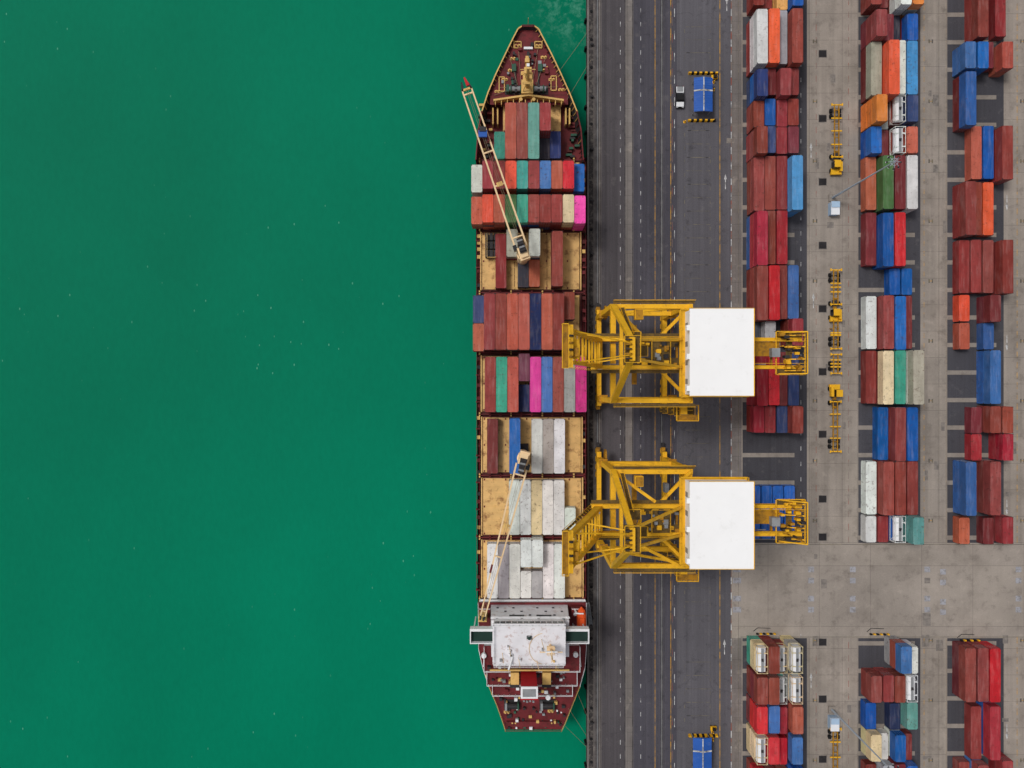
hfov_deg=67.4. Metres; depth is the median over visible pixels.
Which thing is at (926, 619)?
pavement repair patches
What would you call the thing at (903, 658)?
shipping container
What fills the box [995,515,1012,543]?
shipping container
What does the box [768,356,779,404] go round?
shipping container
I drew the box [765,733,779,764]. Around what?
shipping container
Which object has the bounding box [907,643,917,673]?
shipping container
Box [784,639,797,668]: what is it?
shipping container
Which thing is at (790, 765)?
shipping container
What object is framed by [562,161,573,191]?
shipping container
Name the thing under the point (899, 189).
shipping container
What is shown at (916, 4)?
shipping container
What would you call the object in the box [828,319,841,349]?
container trailer
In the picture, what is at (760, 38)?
shipping container
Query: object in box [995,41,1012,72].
shipping container
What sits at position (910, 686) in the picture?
tank container
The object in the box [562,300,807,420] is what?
ship to shore crane
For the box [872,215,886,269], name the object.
shipping container
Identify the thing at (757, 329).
shipping container
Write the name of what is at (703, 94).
checkpoint booth
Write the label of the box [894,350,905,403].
shipping container
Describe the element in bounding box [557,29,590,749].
mooring ropes
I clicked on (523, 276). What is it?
shipping container
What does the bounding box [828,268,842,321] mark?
yellow terminal tractor with trailer
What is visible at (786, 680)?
shipping container
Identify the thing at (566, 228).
shipping container
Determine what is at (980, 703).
shipping container
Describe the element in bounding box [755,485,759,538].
shipping container
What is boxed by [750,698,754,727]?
shipping container
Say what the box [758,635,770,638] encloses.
shipping container
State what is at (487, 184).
shipping container
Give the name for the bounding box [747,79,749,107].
shipping container
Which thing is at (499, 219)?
shipping container
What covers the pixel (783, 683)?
tank container
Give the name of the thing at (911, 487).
shipping container
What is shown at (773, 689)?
shipping container
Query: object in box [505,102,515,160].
shipping container
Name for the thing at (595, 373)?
drain channels
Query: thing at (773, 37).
shipping container
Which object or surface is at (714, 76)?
yellow generator cart
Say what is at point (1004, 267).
shipping container
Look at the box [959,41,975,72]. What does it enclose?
shipping container
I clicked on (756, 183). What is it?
shipping container
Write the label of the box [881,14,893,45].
shipping container
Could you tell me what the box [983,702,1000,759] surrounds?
shipping container
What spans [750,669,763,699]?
shipping container
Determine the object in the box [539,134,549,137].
shipping container
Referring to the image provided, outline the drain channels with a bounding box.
[595,0,632,767]
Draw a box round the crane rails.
[596,0,662,767]
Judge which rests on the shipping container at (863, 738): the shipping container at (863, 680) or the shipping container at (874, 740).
the shipping container at (874, 740)
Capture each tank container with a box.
[753,733,767,764]
[754,643,767,673]
[777,643,787,672]
[778,673,786,703]
[788,643,802,673]
[788,673,802,703]
[890,95,905,124]
[890,126,905,154]
[890,515,905,542]
[905,674,917,701]
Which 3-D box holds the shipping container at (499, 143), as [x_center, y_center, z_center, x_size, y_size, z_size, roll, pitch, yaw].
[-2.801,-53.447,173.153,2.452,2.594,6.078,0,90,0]
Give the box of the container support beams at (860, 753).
[857,638,914,767]
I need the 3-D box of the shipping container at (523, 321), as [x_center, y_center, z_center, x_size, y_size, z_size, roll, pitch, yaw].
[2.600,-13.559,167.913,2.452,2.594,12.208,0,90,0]
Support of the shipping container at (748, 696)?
on the container yard pavement at (802, 642)
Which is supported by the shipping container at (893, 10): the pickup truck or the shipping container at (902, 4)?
the shipping container at (902, 4)
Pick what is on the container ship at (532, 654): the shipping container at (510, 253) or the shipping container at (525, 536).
the shipping container at (525, 536)
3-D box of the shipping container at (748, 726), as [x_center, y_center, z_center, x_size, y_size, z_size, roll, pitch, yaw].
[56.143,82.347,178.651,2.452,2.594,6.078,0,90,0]
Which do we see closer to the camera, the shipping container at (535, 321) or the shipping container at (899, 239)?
the shipping container at (535, 321)
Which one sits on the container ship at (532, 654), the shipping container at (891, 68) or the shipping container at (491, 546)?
the shipping container at (491, 546)
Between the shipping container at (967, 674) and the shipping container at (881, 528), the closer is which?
the shipping container at (967, 674)
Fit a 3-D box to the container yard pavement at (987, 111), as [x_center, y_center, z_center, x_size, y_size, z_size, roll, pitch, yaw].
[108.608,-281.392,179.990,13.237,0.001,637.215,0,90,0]
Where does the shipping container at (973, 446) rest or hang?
on the container yard pavement at (987, 111)
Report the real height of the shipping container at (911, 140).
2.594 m
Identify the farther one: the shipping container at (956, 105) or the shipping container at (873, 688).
the shipping container at (956, 105)
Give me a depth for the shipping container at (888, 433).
177.69 m
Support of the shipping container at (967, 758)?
on the container support beams at (954, 753)
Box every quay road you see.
[601,0,623,767]
[625,0,631,767]
[633,0,676,767]
[677,0,730,767]
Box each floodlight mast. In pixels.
[828,154,901,215]
[828,706,898,767]
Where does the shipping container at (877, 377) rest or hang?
on the container support beams at (869, 427)
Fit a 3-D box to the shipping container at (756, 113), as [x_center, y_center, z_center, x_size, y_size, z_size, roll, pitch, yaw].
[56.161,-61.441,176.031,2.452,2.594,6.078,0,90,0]
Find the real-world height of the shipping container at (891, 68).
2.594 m
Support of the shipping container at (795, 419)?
on the shipping container
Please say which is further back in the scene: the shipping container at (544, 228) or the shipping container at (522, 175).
the shipping container at (544, 228)
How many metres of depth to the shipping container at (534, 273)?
171.89 m
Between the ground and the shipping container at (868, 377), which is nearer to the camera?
the shipping container at (868, 377)
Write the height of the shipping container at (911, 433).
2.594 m
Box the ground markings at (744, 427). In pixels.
[741,0,793,539]
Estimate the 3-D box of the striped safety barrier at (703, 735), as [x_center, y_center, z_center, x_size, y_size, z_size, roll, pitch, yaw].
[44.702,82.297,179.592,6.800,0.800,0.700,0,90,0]
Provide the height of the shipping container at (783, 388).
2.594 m
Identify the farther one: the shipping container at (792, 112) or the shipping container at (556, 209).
the shipping container at (792, 112)
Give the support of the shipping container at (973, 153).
on the ground markings at (950, 317)
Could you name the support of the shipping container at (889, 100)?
on the shipping container
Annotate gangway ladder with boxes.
[587,602,592,624]
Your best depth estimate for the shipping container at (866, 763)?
178.04 m
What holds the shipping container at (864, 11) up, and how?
on the container support beams at (869, 427)
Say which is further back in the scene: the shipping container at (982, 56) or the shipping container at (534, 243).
the shipping container at (982, 56)
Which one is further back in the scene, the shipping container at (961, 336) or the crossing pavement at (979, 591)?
the crossing pavement at (979, 591)
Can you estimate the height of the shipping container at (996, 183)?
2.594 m
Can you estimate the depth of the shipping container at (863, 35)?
178.55 m
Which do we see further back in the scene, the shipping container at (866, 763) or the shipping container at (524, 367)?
the shipping container at (866, 763)
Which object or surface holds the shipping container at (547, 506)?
on the container ship at (532, 654)
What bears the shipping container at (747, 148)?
on the container yard pavement at (794, 468)
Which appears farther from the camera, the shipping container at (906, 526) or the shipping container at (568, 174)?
the shipping container at (906, 526)
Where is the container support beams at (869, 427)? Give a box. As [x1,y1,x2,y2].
[857,0,914,542]
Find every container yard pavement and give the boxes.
[743,0,806,542]
[743,638,806,767]
[858,0,919,542]
[858,638,919,767]
[947,0,1003,542]
[947,638,1003,767]
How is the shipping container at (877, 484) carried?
on the container yard pavement at (868, 277)
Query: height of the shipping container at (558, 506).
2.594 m
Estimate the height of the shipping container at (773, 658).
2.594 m
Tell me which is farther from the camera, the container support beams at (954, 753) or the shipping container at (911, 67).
the container support beams at (954, 753)
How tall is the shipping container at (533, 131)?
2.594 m
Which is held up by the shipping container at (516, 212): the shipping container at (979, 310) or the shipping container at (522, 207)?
the shipping container at (522, 207)
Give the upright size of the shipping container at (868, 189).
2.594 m
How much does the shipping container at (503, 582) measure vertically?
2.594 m
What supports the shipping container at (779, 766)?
on the shipping container
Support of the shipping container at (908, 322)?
on the container support beams at (869, 427)
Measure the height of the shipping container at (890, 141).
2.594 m
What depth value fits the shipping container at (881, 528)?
177.39 m
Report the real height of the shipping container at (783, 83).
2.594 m
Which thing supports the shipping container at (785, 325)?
on the shipping container at (781, 329)
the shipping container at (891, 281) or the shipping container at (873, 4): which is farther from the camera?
the shipping container at (891, 281)
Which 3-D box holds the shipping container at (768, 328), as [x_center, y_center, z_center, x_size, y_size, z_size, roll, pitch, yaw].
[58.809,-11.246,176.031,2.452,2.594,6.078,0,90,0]
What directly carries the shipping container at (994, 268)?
on the ground markings at (950, 317)
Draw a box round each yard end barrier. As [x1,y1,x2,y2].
[754,628,775,634]
[867,628,889,634]
[957,634,979,640]
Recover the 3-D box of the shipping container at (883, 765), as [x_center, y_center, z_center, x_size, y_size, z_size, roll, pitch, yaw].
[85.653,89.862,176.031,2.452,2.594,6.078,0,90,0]
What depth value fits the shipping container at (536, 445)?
171.89 m
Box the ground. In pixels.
[586,0,1023,767]
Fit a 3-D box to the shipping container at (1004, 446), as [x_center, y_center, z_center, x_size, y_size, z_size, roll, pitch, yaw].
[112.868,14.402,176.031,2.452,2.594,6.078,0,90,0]
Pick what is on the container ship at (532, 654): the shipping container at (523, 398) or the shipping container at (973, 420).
the shipping container at (523, 398)
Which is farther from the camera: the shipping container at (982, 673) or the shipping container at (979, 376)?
the shipping container at (979, 376)
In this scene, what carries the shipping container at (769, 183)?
on the shipping container
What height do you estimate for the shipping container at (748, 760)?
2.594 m
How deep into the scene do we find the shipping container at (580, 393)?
169.27 m
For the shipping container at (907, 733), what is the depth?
177.39 m
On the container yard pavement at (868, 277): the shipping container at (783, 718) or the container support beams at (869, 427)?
the container support beams at (869, 427)
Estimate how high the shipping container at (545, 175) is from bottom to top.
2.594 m
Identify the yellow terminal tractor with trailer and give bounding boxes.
[827,384,842,452]
[827,727,841,767]
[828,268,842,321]
[829,103,843,174]
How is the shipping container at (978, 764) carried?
on the shipping container at (967, 758)
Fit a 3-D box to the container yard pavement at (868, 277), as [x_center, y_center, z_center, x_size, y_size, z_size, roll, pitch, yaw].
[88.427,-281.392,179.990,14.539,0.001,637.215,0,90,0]
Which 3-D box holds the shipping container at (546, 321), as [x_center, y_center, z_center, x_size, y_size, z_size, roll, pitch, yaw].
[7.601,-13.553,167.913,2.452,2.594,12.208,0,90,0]
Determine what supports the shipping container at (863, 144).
on the container yard pavement at (868, 277)
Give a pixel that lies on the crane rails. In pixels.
(597, 415)
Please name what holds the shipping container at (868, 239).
on the container support beams at (869, 427)
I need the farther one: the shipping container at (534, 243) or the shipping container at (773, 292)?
the shipping container at (773, 292)
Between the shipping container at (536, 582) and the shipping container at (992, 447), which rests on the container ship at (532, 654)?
the shipping container at (536, 582)
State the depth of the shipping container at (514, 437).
169.27 m
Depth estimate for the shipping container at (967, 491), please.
174.78 m
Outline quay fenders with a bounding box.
[584,10,592,767]
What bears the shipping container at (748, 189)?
on the container yard pavement at (794, 468)
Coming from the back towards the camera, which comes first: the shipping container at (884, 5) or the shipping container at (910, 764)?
the shipping container at (884, 5)
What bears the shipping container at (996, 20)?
on the ground markings at (950, 317)
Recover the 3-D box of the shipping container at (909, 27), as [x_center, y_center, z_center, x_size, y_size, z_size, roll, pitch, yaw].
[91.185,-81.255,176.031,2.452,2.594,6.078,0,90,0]
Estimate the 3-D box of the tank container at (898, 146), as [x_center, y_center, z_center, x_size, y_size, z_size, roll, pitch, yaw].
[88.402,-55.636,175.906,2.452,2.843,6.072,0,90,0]
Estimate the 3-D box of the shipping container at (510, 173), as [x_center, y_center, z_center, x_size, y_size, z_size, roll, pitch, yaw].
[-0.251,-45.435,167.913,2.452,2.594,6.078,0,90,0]
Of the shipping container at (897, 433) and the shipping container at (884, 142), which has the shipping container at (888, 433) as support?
the shipping container at (897, 433)
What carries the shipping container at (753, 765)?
on the shipping container at (748, 760)
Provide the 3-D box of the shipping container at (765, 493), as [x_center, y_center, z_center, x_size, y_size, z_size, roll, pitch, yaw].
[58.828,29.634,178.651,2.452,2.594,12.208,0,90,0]
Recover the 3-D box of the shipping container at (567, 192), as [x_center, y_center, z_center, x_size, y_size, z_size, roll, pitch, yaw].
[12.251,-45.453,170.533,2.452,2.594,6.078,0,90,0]
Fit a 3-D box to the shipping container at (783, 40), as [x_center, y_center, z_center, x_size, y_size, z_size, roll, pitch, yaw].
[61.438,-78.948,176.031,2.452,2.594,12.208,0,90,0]
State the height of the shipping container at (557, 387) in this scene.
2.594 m
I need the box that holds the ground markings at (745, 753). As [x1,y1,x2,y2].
[741,638,750,767]
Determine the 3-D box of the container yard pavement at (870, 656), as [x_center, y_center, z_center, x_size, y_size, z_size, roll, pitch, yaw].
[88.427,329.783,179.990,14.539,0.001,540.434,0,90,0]
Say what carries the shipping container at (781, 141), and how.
on the shipping container
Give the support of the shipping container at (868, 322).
on the container support beams at (869, 427)
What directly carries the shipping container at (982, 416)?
on the ground markings at (950, 317)
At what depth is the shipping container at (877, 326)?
178.07 m
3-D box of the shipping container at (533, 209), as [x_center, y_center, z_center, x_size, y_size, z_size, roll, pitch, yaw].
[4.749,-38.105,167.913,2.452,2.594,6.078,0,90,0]
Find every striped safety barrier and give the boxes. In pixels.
[688,72,717,74]
[688,119,715,121]
[688,734,717,736]
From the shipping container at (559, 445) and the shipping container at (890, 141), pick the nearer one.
the shipping container at (559, 445)
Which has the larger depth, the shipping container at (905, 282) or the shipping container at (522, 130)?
the shipping container at (905, 282)
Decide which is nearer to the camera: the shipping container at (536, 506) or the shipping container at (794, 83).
the shipping container at (536, 506)
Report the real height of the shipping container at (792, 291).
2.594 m
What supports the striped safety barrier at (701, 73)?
on the quay road at (703, 630)
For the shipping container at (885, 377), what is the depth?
174.78 m
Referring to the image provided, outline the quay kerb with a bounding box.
[587,0,592,767]
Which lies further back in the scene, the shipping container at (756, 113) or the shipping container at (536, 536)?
the shipping container at (756, 113)
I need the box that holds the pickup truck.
[675,86,683,107]
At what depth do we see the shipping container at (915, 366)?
172.16 m
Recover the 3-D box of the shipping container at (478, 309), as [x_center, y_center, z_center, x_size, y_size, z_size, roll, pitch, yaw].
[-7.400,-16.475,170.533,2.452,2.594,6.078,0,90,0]
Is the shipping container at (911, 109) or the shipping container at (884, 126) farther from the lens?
the shipping container at (884, 126)
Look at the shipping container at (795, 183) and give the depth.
172.16 m
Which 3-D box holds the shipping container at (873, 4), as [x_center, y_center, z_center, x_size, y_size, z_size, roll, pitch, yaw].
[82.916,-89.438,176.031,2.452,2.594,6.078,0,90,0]
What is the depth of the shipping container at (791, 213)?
175.08 m
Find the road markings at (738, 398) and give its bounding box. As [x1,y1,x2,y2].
[620,0,1023,767]
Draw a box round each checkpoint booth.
[691,733,711,767]
[692,77,712,114]
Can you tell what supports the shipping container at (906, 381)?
on the shipping container
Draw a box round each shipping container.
[471,165,482,194]
[471,197,482,226]
[473,295,483,323]
[473,323,483,351]
[482,161,493,191]
[482,194,493,224]
[484,293,494,349]
[485,357,495,411]
[487,418,497,473]
[487,542,497,598]
[494,132,504,160]
[494,161,504,191]
[494,194,504,224]
[494,227,504,229]
[495,234,505,289]
[495,293,506,349]
[496,357,506,411]
[498,542,508,598]
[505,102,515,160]
[505,161,516,191]
[505,194,516,224]
[506,229,517,258]
[507,293,517,349]
[507,357,518,411]
[509,418,519,473]
[509,479,519,534]
[509,542,519,598]
[516,102,527,160]
[516,199,527,226]
[517,161,527,191]
[517,194,527,224]
[518,260,528,288]
[518,293,529,349]
[519,354,529,380]
[519,385,529,411]
[520,479,530,534]
[520,535,530,563]
[520,538,531,566]
[520,568,530,597]
[528,102,538,160]
[528,161,539,191]
[528,194,539,224]
[529,229,539,257]
[529,260,539,287]
[530,293,540,349]
[530,357,540,411]
[531,418,542,473]
[531,479,541,534]
[531,568,542,597]
[532,535,542,537]
[532,538,542,566]
[539,102,550,133]
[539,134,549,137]
[539,138,549,161]
[539,161,550,191]
[539,194,550,224]
[539,227,549,229]
[541,293,552,349]
[541,357,552,411]
[542,418,553,473]
[542,479,552,534]
[542,542,553,597]
[549,131,560,160]
[550,191,561,193]
[551,161,562,191]
[551,194,562,224]
[551,231,562,287]
[552,357,563,411]
[553,293,563,349]
[553,418,564,473]
[553,479,564,534]
[553,542,564,598]
[561,191,572,193]
[561,227,571,229]
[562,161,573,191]
[562,194,573,224]
[563,292,574,319]
[564,359,574,411]
[564,506,575,529]
[572,227,582,230]
[573,164,584,193]
[573,195,585,225]
[575,357,586,411]
[746,20,752,76]
[746,134,749,162]
[746,269,749,307]
[746,396,749,404]
[746,405,752,431]
[746,693,751,723]
[746,723,751,752]
[746,757,758,767]
[747,0,754,15]
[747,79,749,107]
[747,106,751,134]
[747,161,752,215]
[747,216,749,269]
[747,635,759,664]
[747,665,752,694]
[750,0,763,10]
[750,16,763,72]
[750,73,763,103]
[750,101,763,130]
[750,131,752,159]
[750,157,764,212]
[750,214,753,268]
[750,268,761,321]
[750,396,753,404]
[750,406,763,432]
[750,639,763,669]
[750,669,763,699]
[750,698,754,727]
[750,728,763,758]
[750,762,763,767]
[753,9,767,67]
[753,126,767,156]
[753,211,767,266]
[753,266,767,320]
[753,356,767,405]
[753,702,767,733]
[754,69,767,99]
[754,673,767,704]
[755,322,760,337]
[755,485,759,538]
[758,484,771,538]
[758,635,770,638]
[761,321,775,337]
[761,639,775,642]
[761,763,774,767]
[762,0,771,8]
[764,99,775,125]
[764,156,775,210]
[764,406,775,432]
[765,8,779,67]
[765,68,775,98]
[765,126,775,155]
[765,643,779,673]
[765,674,779,704]
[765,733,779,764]
[766,265,779,320]
[766,704,779,733]
[767,211,775,265]
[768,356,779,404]
[769,484,782,538]
[773,0,787,9]
[773,73,786,100]
[773,127,786,155]
[773,639,782,644]
[773,765,786,767]
[774,156,786,210]
[775,100,787,126]
[775,210,787,264]
[776,10,786,67]
[776,68,790,98]
[776,352,787,405]
[776,406,787,432]
[777,703,787,733]
[777,734,786,764]
[780,265,786,319]
[780,321,783,346]
[780,484,794,530]
[780,635,793,642]
[784,15,798,67]
[784,320,787,346]
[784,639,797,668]
[784,669,797,698]
[784,698,795,727]
[785,126,798,155]
[785,265,798,319]
[785,728,796,757]
[786,159,797,214]
[787,99,798,126]
[787,353,798,405]
[788,0,803,10]
[788,8,802,66]
[788,68,798,98]
[788,155,802,211]
[788,318,802,345]
[788,406,802,432]
[788,702,803,733]
[788,732,802,764]
[788,763,802,767]
[860,157,875,211]
[860,698,875,728]
[861,0,874,14]
[861,20,865,50]
[861,47,869,103]
[861,103,866,132]
[861,130,875,159]
[861,213,875,266]
[861,296,876,348]
[861,351,875,403]
[861,460,875,513]
[861,514,875,541]
[861,668,875,697]
[861,725,875,755]
[861,759,875,767]
[866,0,881,9]
[866,15,880,45]
[866,42,881,99]
[866,99,880,128]
[866,126,881,155]
[866,672,881,702]
[866,730,881,761]
[871,9,886,40]
[871,94,887,124]
[872,158,887,213]
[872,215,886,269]
[872,407,887,459]
[873,297,887,349]
[873,460,886,512]
[873,514,887,541]
[873,667,886,672]
[876,130,887,158]
[876,351,877,403]
[876,728,887,759]
[878,0,887,8]
[878,155,893,210]
[878,213,893,267]
[878,295,893,348]
[878,351,893,403]
[878,461,893,514]
[878,671,893,701]
[878,760,893,767]
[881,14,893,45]
[881,121,887,129]
[882,46,893,102]
[883,40,899,97]
[884,268,899,295]
[884,635,898,664]
[884,702,899,729]
[884,725,899,756]
[885,668,897,671]
[887,0,899,15]
[887,515,899,539]
[888,100,899,128]
[888,130,899,154]
[888,407,889,459]
[889,759,905,767]
[890,0,904,14]
[890,155,905,211]
[890,212,905,267]
[890,296,905,349]
[890,407,905,460]
[890,639,905,668]
[890,672,905,702]
[890,730,905,761]
[893,461,905,514]
[894,16,899,39]
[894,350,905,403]
[895,0,911,9]
[895,643,911,673]
[897,40,905,96]
[897,268,911,295]
[900,19,901,39]
[900,729,911,759]
[901,126,917,155]
[901,699,917,729]
[902,9,916,14]
[902,13,917,40]
[902,41,917,97]
[902,95,917,124]
[902,155,917,210]
[903,515,917,541]
[904,761,917,767]
[905,407,917,460]
[905,461,917,514]
[906,296,911,348]
[906,351,907,403]
[907,0,923,9]
[907,350,923,404]
[907,516,923,544]
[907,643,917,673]
[952,47,962,76]
[952,184,966,238]
[952,240,969,293]
[952,641,968,696]
[953,76,967,131]
[953,295,969,321]
[953,323,969,349]
[953,460,965,513]
[953,516,969,543]
[953,756,969,767]
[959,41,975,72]
[959,71,975,128]
[959,181,975,236]
[959,461,976,515]
[959,645,975,701]
[964,0,976,42]
[964,407,981,433]
[964,433,981,459]
[964,702,980,758]
[964,754,980,767]
[965,126,981,180]
[965,641,979,644]
[967,240,980,293]
[971,0,988,41]
[971,182,981,236]
[971,644,988,701]
[971,760,988,767]
[973,41,988,72]
[976,240,993,293]
[976,297,982,323]
[976,351,982,403]
[976,406,982,431]
[976,516,993,543]
[976,701,992,753]
[977,126,993,181]
[977,182,993,236]
[977,323,993,349]
[977,459,993,512]
[977,641,992,644]
[982,42,993,72]
[983,295,1000,322]
[983,350,1000,403]
[983,406,1000,432]
[983,461,1000,514]
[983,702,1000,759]
[984,645,1000,701]
[988,0,1005,40]
[988,130,1004,184]
[988,433,995,459]
[988,752,1005,767]
[989,47,1004,76]
[989,242,995,294]
[989,514,1004,541]
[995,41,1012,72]
[995,126,1012,181]
[995,240,1012,294]
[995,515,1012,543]
[995,756,1012,767]
[996,433,1013,460]
[1001,406,1012,432]
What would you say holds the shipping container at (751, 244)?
on the shipping container at (748, 243)
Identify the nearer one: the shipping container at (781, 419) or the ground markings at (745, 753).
the shipping container at (781, 419)
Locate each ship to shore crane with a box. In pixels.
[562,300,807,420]
[562,443,807,581]
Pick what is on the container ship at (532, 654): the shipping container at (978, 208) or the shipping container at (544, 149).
the shipping container at (544, 149)
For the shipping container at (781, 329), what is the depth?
178.68 m
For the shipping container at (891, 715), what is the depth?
177.40 m
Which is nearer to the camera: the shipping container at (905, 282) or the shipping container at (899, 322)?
the shipping container at (899, 322)
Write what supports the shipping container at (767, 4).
on the container yard pavement at (794, 468)
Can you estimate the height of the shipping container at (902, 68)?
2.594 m
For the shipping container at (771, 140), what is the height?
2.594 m
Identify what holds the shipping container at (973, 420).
on the container yard pavement at (987, 111)
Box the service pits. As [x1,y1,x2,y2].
[818,50,826,762]
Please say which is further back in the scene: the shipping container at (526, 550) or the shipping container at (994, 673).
the shipping container at (994, 673)
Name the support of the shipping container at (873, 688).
on the shipping container at (863, 680)
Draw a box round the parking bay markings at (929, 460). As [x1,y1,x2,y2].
[684,29,1023,761]
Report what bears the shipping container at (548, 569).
on the container ship at (532, 654)
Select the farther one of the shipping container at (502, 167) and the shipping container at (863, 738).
the shipping container at (863, 738)
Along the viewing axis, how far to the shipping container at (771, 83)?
174.77 m
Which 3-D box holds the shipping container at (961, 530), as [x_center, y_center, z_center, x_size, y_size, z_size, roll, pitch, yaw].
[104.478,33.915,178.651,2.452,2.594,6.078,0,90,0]
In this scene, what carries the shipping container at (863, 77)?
on the container yard pavement at (868, 277)
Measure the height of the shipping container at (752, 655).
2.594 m
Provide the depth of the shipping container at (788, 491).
177.39 m
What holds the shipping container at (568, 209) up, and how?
on the shipping container
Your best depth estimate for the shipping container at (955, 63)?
178.68 m
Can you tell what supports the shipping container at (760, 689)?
on the shipping container at (752, 671)
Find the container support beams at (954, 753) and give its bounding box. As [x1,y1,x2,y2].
[946,638,995,767]
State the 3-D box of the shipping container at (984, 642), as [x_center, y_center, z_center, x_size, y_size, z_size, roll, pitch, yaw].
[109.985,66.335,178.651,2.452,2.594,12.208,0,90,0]
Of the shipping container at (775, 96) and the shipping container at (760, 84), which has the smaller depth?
the shipping container at (760, 84)
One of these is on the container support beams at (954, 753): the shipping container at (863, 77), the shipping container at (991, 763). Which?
the shipping container at (991, 763)
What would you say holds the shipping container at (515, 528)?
on the container ship at (532, 654)
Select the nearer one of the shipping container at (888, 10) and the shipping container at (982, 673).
the shipping container at (982, 673)
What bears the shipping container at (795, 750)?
on the shipping container at (788, 730)
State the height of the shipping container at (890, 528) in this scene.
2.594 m
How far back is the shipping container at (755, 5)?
175.48 m
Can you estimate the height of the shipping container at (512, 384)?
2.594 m
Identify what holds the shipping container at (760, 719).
on the shipping container at (751, 711)
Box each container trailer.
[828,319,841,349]
[828,353,841,374]
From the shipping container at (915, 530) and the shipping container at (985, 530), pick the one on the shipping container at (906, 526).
the shipping container at (915, 530)
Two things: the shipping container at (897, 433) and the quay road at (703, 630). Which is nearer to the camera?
the shipping container at (897, 433)
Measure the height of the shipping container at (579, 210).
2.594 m
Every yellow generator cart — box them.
[710,725,716,730]
[711,74,717,79]
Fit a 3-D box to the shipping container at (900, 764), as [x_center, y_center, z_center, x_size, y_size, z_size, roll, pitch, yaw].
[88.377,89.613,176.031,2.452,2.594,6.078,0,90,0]
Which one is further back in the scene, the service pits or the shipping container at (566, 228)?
the service pits
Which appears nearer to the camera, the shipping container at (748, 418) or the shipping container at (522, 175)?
the shipping container at (522, 175)
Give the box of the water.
[0,0,585,767]
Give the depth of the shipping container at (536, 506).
171.89 m
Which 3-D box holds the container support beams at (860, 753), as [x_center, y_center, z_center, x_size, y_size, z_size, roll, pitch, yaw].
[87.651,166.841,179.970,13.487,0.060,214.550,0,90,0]
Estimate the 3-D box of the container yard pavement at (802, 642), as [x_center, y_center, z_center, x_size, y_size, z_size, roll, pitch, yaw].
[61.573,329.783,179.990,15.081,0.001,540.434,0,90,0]
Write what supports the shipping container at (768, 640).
on the shipping container at (763, 636)
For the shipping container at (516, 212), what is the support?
on the shipping container
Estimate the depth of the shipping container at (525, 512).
171.89 m
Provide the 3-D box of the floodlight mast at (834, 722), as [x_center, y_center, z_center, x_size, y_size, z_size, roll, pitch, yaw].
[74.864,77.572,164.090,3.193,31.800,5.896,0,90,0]
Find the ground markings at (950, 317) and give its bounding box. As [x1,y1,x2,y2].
[946,0,995,542]
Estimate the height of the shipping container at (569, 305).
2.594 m
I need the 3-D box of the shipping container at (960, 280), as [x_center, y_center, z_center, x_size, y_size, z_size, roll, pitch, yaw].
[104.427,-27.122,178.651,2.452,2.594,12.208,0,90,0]
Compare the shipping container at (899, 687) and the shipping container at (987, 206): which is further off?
the shipping container at (987, 206)
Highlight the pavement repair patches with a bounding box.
[727,74,1020,759]
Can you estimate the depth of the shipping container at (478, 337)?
169.27 m
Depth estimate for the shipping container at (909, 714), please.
174.78 m
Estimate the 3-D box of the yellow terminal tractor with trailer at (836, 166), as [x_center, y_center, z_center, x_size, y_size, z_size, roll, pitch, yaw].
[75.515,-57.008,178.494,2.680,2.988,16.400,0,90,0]
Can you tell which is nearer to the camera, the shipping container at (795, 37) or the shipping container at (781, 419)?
the shipping container at (795, 37)
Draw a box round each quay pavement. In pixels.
[593,0,599,767]
[731,0,740,767]
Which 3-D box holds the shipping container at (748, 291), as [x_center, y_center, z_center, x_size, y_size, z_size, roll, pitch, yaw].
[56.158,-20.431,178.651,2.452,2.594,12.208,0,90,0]
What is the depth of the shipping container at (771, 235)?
174.77 m
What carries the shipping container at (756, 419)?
on the shipping container at (748, 418)
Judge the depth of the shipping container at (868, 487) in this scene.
177.40 m
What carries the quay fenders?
on the ground
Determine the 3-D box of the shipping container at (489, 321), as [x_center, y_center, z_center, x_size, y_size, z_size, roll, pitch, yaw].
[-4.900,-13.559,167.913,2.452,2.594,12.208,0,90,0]
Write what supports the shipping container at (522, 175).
on the shipping container
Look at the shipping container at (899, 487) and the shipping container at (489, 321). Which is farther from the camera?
the shipping container at (899, 487)
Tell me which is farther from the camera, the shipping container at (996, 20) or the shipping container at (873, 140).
the shipping container at (996, 20)
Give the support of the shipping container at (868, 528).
on the container support beams at (869, 427)
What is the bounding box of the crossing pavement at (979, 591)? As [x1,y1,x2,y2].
[731,543,1023,637]
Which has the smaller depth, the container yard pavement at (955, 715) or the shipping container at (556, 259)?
the shipping container at (556, 259)
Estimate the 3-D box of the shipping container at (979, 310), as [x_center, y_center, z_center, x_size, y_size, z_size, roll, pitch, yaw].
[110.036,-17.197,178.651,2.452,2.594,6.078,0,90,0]
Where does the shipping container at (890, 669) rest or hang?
on the container support beams at (860, 753)
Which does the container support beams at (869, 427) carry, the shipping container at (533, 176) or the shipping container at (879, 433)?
the shipping container at (879, 433)
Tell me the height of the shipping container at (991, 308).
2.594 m
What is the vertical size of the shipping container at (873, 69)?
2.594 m
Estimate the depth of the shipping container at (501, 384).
169.27 m
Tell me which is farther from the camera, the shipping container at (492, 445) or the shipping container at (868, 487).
the shipping container at (868, 487)
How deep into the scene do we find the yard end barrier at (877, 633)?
179.72 m
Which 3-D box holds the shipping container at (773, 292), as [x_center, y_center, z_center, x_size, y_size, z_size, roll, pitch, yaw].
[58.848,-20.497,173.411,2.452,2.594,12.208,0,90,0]
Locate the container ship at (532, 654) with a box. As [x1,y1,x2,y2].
[461,18,588,731]
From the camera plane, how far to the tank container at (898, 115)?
175.04 m
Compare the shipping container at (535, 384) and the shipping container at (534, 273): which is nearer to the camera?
the shipping container at (535, 384)
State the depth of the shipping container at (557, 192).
170.14 m

